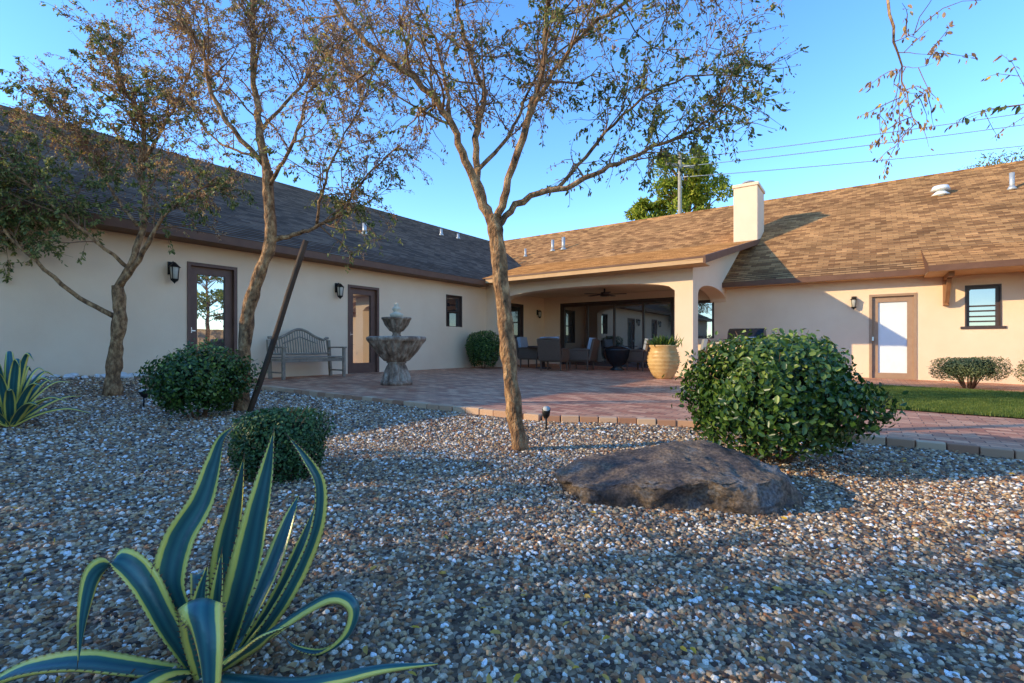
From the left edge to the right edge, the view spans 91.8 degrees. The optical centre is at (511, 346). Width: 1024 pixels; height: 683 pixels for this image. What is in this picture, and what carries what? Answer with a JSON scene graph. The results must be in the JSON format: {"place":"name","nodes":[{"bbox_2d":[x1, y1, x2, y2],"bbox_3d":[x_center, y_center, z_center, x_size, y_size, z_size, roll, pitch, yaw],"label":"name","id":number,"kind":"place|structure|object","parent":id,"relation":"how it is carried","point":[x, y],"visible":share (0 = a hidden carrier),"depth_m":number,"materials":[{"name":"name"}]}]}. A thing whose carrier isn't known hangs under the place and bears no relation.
{"place":"outdoors","nodes":[
{"label":"outdoors","id":0,"kind":"place"},
{"bbox_2d":[0,373,1023,682],"bbox_3d":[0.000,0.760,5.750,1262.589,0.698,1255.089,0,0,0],"label":"gravel ground","id":1,"kind":"structure","parent":0,"point":[450,471],"depth_m":2.07,"materials":[{"name":"grey gravel"}]},
{"bbox_2d":[0,351,90,426],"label":"variegated agave","id":2,"kind":"object","parent":1,"relation":"on","point":[19,395],"visible":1,"depth_m":4.74,"materials":[{"name":"green plant"}]},
{"bbox_2d":[26,371,155,380],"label":"white border rocks","id":3,"kind":"object","parent":1,"relation":"on","point":[74,375],"visible":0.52,"depth_m":7.69,"materials":[{"name":"white stone"}]},
{"bbox_2d":[0,0,257,395],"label":"garden tree","id":4,"kind":"object","parent":1,"relation":"on","point":[112,385],"visible":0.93,"depth_m":7.14,"materials":[{"name":"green plant"}]},
{"bbox_2d":[138,388,147,406],"bbox_3d":[-4.600,0.666,6.191,0.084,0.293,0.118,0,0,0],"label":"landscape spotlight","id":5,"kind":"object","parent":1,"relation":"on","point":[142,394],"visible":0.76,"depth_m":6.17,"materials":[{"name":"black metal"}]},
{"bbox_2d":[133,337,267,417],"bbox_3d":[-3.446,0.357,5.471,1.110,0.957,1.074,0,0,0],"label":"round shrub","id":6,"kind":"object","parent":1,"relation":"on","point":[178,381],"visible":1,"depth_m":5.25,"materials":[{"name":"green plant"}]},
{"bbox_2d":[0,420,442,682],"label":"variegated agave","id":7,"kind":"object","parent":1,"relation":"on","point":[207,629],"visible":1,"depth_m":1.36,"materials":[{"name":"green plant"}]},
{"bbox_2d":[93,0,445,411],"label":"garden tree","id":8,"kind":"object","parent":1,"relation":"on","point":[251,297],"visible":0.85,"depth_m":5.96,"materials":[{"name":"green plant"}]},
{"bbox_2d":[247,239,308,411],"bbox_3d":[-2.794,-0.210,5.899,0.722,2.141,0.072,0,0,-9],"label":"leaning tree stake","id":9,"kind":"object","parent":1,"relation":"on","point":[280,320],"visible":0.94,"depth_m":5.88,"materials":[{"name":"brown wood"}]},
{"bbox_2d":[225,403,334,484],"bbox_3d":[-1.499,0.645,3.220,0.638,0.561,0.629,0,0,0],"label":"boxwood shrub","id":10,"kind":"object","parent":1,"relation":"on","point":[253,435],"visible":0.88,"depth_m":3.04,"materials":[{"name":"green plant"}]},
{"bbox_2d":[0,218,1023,384],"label":"walls","id":11,"kind":"structure","parent":1,"relation":"on","point":[48,323],"depth_m":11.49,"materials":[{"name":"paint"}]},
{"bbox_2d":[168,261,180,283],"bbox_3d":[-5.976,-1.310,8.778,0.234,0.405,0.204,0,0,36],"label":"wall lantern","id":12,"kind":"object","parent":11,"relation":"attached to","point":[173,269],"depth_m":8.73,"materials":[{"name":"black metal"}]},
{"bbox_2d":[187,261,236,358],"bbox_3d":[-5.717,-0.450,9.442,0.160,2.200,0.880,0,0,36],"label":"patio door","id":13,"kind":"structure","parent":11,"relation":"attached to","point":[211,301],"depth_m":9.48,"materials":[{"name":"clear glass"}]},
{"bbox_2d":[335,283,343,298],"bbox_3d":[-4.001,-1.290,11.534,0.224,0.388,0.196,0,0,36],"label":"wall lantern","id":14,"kind":"object","parent":11,"relation":"attached to","point":[339,288],"depth_m":11.49,"materials":[{"name":"black metal"}]},
{"bbox_2d":[348,284,378,373],"bbox_3d":[-3.697,-0.415,12.251,0.160,2.130,0.920,0,0,36],"label":"patio door","id":15,"kind":"structure","parent":11,"relation":"attached to","point":[363,317],"depth_m":12.28,"materials":[{"name":"brown glass"}]},
{"bbox_2d":[446,294,461,326],"bbox_3d":[-1.786,-1.060,14.911,0.160,0.940,0.690,0,0,36],"label":"window","id":16,"kind":"structure","parent":11,"relation":"attached to","point":[453,310],"depth_m":15.00,"materials":[{"name":"brown metal"}]},
{"bbox_2d":[0,105,1023,282],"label":"shingle roof","id":17,"kind":"structure","parent":11,"relation":"on","point":[976,214],"depth_m":15.32,"materials":[{"name":"brown"}]},
{"bbox_2d":[361,172,1017,256],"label":"roof vents","id":18,"kind":"object","parent":17,"relation":"on","point":[940,190],"visible":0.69,"depth_m":16.11,"materials":[{"name":"grey metal"}]},
{"bbox_2d":[732,180,764,241],"bbox_3d":[8.415,-4.440,17.622,0.840,2.780,1.380,0,0,36],"label":"chimney","id":19,"kind":"object","parent":17,"relation":"on","point":[748,210],"visible":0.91,"depth_m":17.11,"materials":[{"name":"paint"}]},
{"bbox_2d":[0,199,1023,377],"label":"fascia and brackets","id":20,"kind":"structure","parent":11,"relation":"attached to","point":[947,272],"depth_m":11.90,"materials":[{"name":"paint"}]},
{"bbox_2d":[511,303,522,337],"bbox_3d":[0.114,-0.825,17.553,0.160,1.350,0.800,0,0,36],"label":"window","id":21,"kind":"structure","parent":11,"relation":"attached to","point":[517,312],"depth_m":17.74,"materials":[{"name":"clear glass"}]},
{"bbox_2d":[537,310,541,317],"bbox_3d":[1.030,-1.209,18.558,0.195,0.337,0.170,0,0,36],"label":"wall lantern","id":22,"kind":"object","parent":11,"relation":"attached to","point":[539,312],"depth_m":18.52,"materials":[{"name":"black metal"}]},
{"bbox_2d":[560,297,673,367],"bbox_3d":[3.572,-0.425,17.395,4.240,2.350,0.160,0,0,36],"label":"sliding door","id":23,"kind":"structure","parent":11,"relation":"attached to","point":[633,324],"depth_m":17.38,"materials":[{"name":"glass"}]},
{"bbox_2d":[509,251,739,302],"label":"patio arches","id":24,"kind":"structure","parent":11,"relation":"on","point":[708,280],"depth_m":14.31,"materials":[{"name":"paint"}]},
{"bbox_2d":[698,300,713,337],"bbox_3d":[5.976,-0.850,15.668,0.800,1.200,0.160,0,0,36],"label":"window","id":25,"kind":"structure","parent":11,"relation":"attached to","point":[705,318],"depth_m":15.61,"materials":[{"name":"clear glass"}]},
{"bbox_2d":[850,296,857,308],"bbox_3d":[9.102,-1.160,13.215,0.187,0.371,0.214,0,0,36],"label":"wall lantern","id":26,"kind":"object","parent":11,"relation":"attached to","point":[853,299],"depth_m":13.16,"materials":[{"name":"black metal"}]},
{"bbox_2d":[869,293,916,379],"bbox_3d":[9.865,-0.255,12.872,0.980,2.210,0.160,0,0,36],"label":"side door","id":27,"kind":"structure","parent":11,"relation":"attached to","point":[892,336],"depth_m":12.89,"materials":[{"name":"glass"}]},
{"bbox_2d":[960,284,1006,328],"bbox_3d":[11.251,-0.945,11.870,0.800,1.050,0.170,0,0,36],"label":"window","id":28,"kind":"structure","parent":11,"relation":"attached to","point":[983,306],"depth_m":11.87,"materials":[{"name":"clear glass"}]},
{"bbox_2d":[0,380,1023,682],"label":"fallen leaves","id":29,"kind":"object","parent":1,"relation":"on","point":[558,656],"visible":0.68,"depth_m":1.77,"materials":[{"name":"brown plant"}]},
{"bbox_2d":[265,0,808,450],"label":"garden tree","id":30,"kind":"object","parent":1,"relation":"on","point":[496,220],"visible":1,"depth_m":4.12,"materials":[{"name":"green plant"}]},
{"bbox_2d":[542,406,549,429],"bbox_3d":[0.340,0.740,4.941,0.084,0.293,0.118,0,0,0],"label":"landscape spotlight","id":31,"kind":"object","parent":1,"relation":"on","point":[546,412],"visible":0.94,"depth_m":4.92,"materials":[{"name":"black metal"}]},
{"bbox_2d":[249,384,1023,460],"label":"brick edging","id":32,"kind":"object","parent":1,"relation":"on","point":[999,452],"visible":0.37,"depth_m":5.40,"materials":[{"name":"red brick"}]},
{"bbox_2d":[624,196,670,220],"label":"pine tree","id":33,"kind":"object","parent":1,"relation":"on","point":[637,210],"visible":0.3,"depth_m":43.25,"materials":[{"name":"green plant"}]},
{"bbox_2d":[554,440,804,515],"bbox_3d":[0.938,0.936,2.886,1.381,0.702,0.697,0,0,6],"label":"boulder","id":34,"kind":"object","parent":1,"relation":"on","point":[695,475],"visible":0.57,"depth_m":2.68,"materials":[{"name":"stone"}]},
{"bbox_2d":[666,152,693,213],"bbox_3d":[12.850,-7.000,38.000,2.400,15.700,0.400,0,0,-17],"label":"utility pole","id":35,"kind":"object","parent":1,"relation":"on","point":[680,189],"visible":0.15,"depth_m":37.89,"materials":[{"name":"grey wood"}]},
{"bbox_2d":[682,113,1023,176],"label":"power lines","id":36,"kind":"object","parent":35,"relation":"attached to","point":[859,146],"visible":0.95,"depth_m":35.20,"materials":[{"name":"grey metal"}]},
{"bbox_2d":[642,143,733,218],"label":"tree","id":37,"kind":"object","parent":1,"relation":"on","point":[693,190],"visible":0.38,"depth_m":40.45,"materials":[{"name":"green plant"}]},
{"bbox_2d":[662,327,920,463],"bbox_3d":[2.002,0.390,3.811,1.540,1.075,1.611,0,0,0],"label":"round shrub","id":38,"kind":"object","parent":1,"relation":"on","point":[796,390],"visible":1,"depth_m":3.32,"materials":[{"name":"green plant"}]},
{"bbox_2d":[857,0,1023,179],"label":"garden tree","id":39,"kind":"object","parent":1,"relation":"on","point":[936,54],"visible":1,"depth_m":3.40,"materials":[{"name":"brown plant"}]},
{"bbox_2d":[958,148,1023,169],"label":"distant tree","id":40,"kind":"object","parent":1,"relation":"on","point":[1005,159],"visible":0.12,"depth_m":30.28,"materials":[{"name":"green plant"}]},
{"bbox_2d":[0,0,1023,240],"label":"sky","id":41,"kind":"structure","parent":0,"point":[850,44],"materials":[{"name":"blue"}]},
{"bbox_2d":[585,289,626,296],"bbox_3d":[2.957,-1.710,15.747,1.337,0.240,1.277,0,0,36],"label":"ceiling fan","id":42,"kind":"object","parent":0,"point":[604,294],"visible":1,"depth_m":15.62,"materials":[{"name":"brown metal"}]},
{"bbox_2d":[250,363,1023,448],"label":"brick paver patio","id":43,"kind":"structure","parent":0,"point":[598,391],"depth_m":7.94,"materials":[{"name":"red brick"}]},
{"bbox_2d":[266,328,346,379],"bbox_3d":[-4.300,0.132,10.443,0.669,1.052,1.460,0,0,36],"label":"garden bench","id":44,"kind":"object","parent":43,"relation":"on","point":[283,353],"visible":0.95,"depth_m":10.48,"materials":[{"name":"grey wood"}]},
{"bbox_2d":[366,302,425,385],"bbox_3d":[-2.140,-0.058,9.200,1.090,1.520,1.090,0,0,0],"label":"tiered fountain","id":45,"kind":"object","parent":43,"relation":"on","point":[396,351],"visible":1,"depth_m":8.98,"materials":[{"name":"stone"}]},
{"bbox_2d":[464,330,499,367],"bbox_3d":[-0.869,0.098,14.998,1.138,1.194,1.056,0,0,0],"label":"patio shrub","id":46,"kind":"object","parent":43,"relation":"on","point":[482,348],"visible":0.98,"depth_m":14.71,"materials":[{"name":"green plant"}]},
{"bbox_2d":[515,337,537,367],"bbox_3d":[0.588,0.185,15.727,0.856,0.971,0.734,0,0,26],"label":"patio armchair","id":47,"kind":"object","parent":43,"relation":"on","point":[524,351],"visible":0.68,"depth_m":15.46,"materials":[{"name":"wicker"}]},
{"bbox_2d":[527,346,551,368],"bbox_3d":[0.976,0.335,15.395,1.000,0.700,1.000,0,0,0],"label":"patio table","id":48,"kind":"object","parent":43,"relation":"on","point":[543,365],"visible":0.49,"depth_m":15.23,"materials":[{"name":"wicker"}]},
{"bbox_2d":[537,337,569,370],"bbox_3d":[1.189,0.213,14.307,0.734,0.971,0.856,0,0,26],"label":"patio armchair","id":49,"kind":"object","parent":43,"relation":"on","point":[550,349],"visible":1,"depth_m":14.00,"materials":[{"name":"wicker"}]},
{"bbox_2d":[568,338,599,369],"bbox_3d":[2.167,0.223,14.979,0.856,0.971,0.734,0,0,26],"label":"patio armchair","id":50,"kind":"object","parent":43,"relation":"on","point":[589,353],"visible":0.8,"depth_m":14.67,"materials":[{"name":"wicker"}]},
{"bbox_2d":[603,345,630,369],"bbox_3d":[3.184,0.345,15.039,0.820,0.750,0.820,0,0,0],"label":"fire pit bowl","id":51,"kind":"object","parent":43,"relation":"on","point":[617,356],"visible":0.88,"depth_m":14.77,"materials":[{"name":"black metal"}]},
{"bbox_2d":[626,338,656,370],"bbox_3d":[3.919,0.249,14.932,0.734,0.971,0.856,0,0,-44],"label":"patio armchair","id":52,"kind":"object","parent":43,"relation":"on","point":[638,355],"visible":0.63,"depth_m":14.59,"materials":[{"name":"wicker"}]},
{"bbox_2d":[643,334,682,378],"bbox_3d":[3.576,0.221,11.773,0.868,1.076,0.905,0,0,0],"label":"terracotta urn","id":53,"kind":"object","parent":43,"relation":"on","point":[663,356],"visible":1,"depth_m":11.48,"materials":[{"name":"beige ceramic"}]},
{"bbox_2d":[715,328,769,370],"bbox_3d":[6.511,0.138,13.756,1.600,1.280,0.800,0,0,36],"label":"outdoor grill","id":54,"kind":"object","parent":43,"relation":"on","point":[756,331],"visible":0.19,"depth_m":13.59,"materials":[{"name":"metal"}]},
{"bbox_2d":[698,339,710,362],"bbox_3d":[5.283,0.273,14.412,0.856,0.971,0.734,0,0,16],"label":"patio armchair","id":55,"kind":"object","parent":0,"point":[705,342],"visible":0.16,"depth_m":14.06,"materials":[{"name":"fabric"}]},
{"bbox_2d":[853,383,1023,417],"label":"lawn","id":56,"kind":"structure","parent":0,"point":[993,402],"depth_m":7.35,"materials":[{"name":"plant"}]},
{"bbox_2d":[927,356,1013,388],"bbox_3d":[9.344,0.539,10.141,1.294,0.706,1.024,0,0,0],"label":"hedge shrub","id":57,"kind":"object","parent":56,"relation":"on","point":[961,369],"visible":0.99,"depth_m":9.91,"materials":[{"name":"green plant"}]},
{"bbox_2d":[1011,359,1023,382],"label":"hedge shrub","id":58,"kind":"object","parent":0,"point":[1019,371],"visible":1,"depth_m":9.56,"materials":[{"name":"green plant"}]}
]}

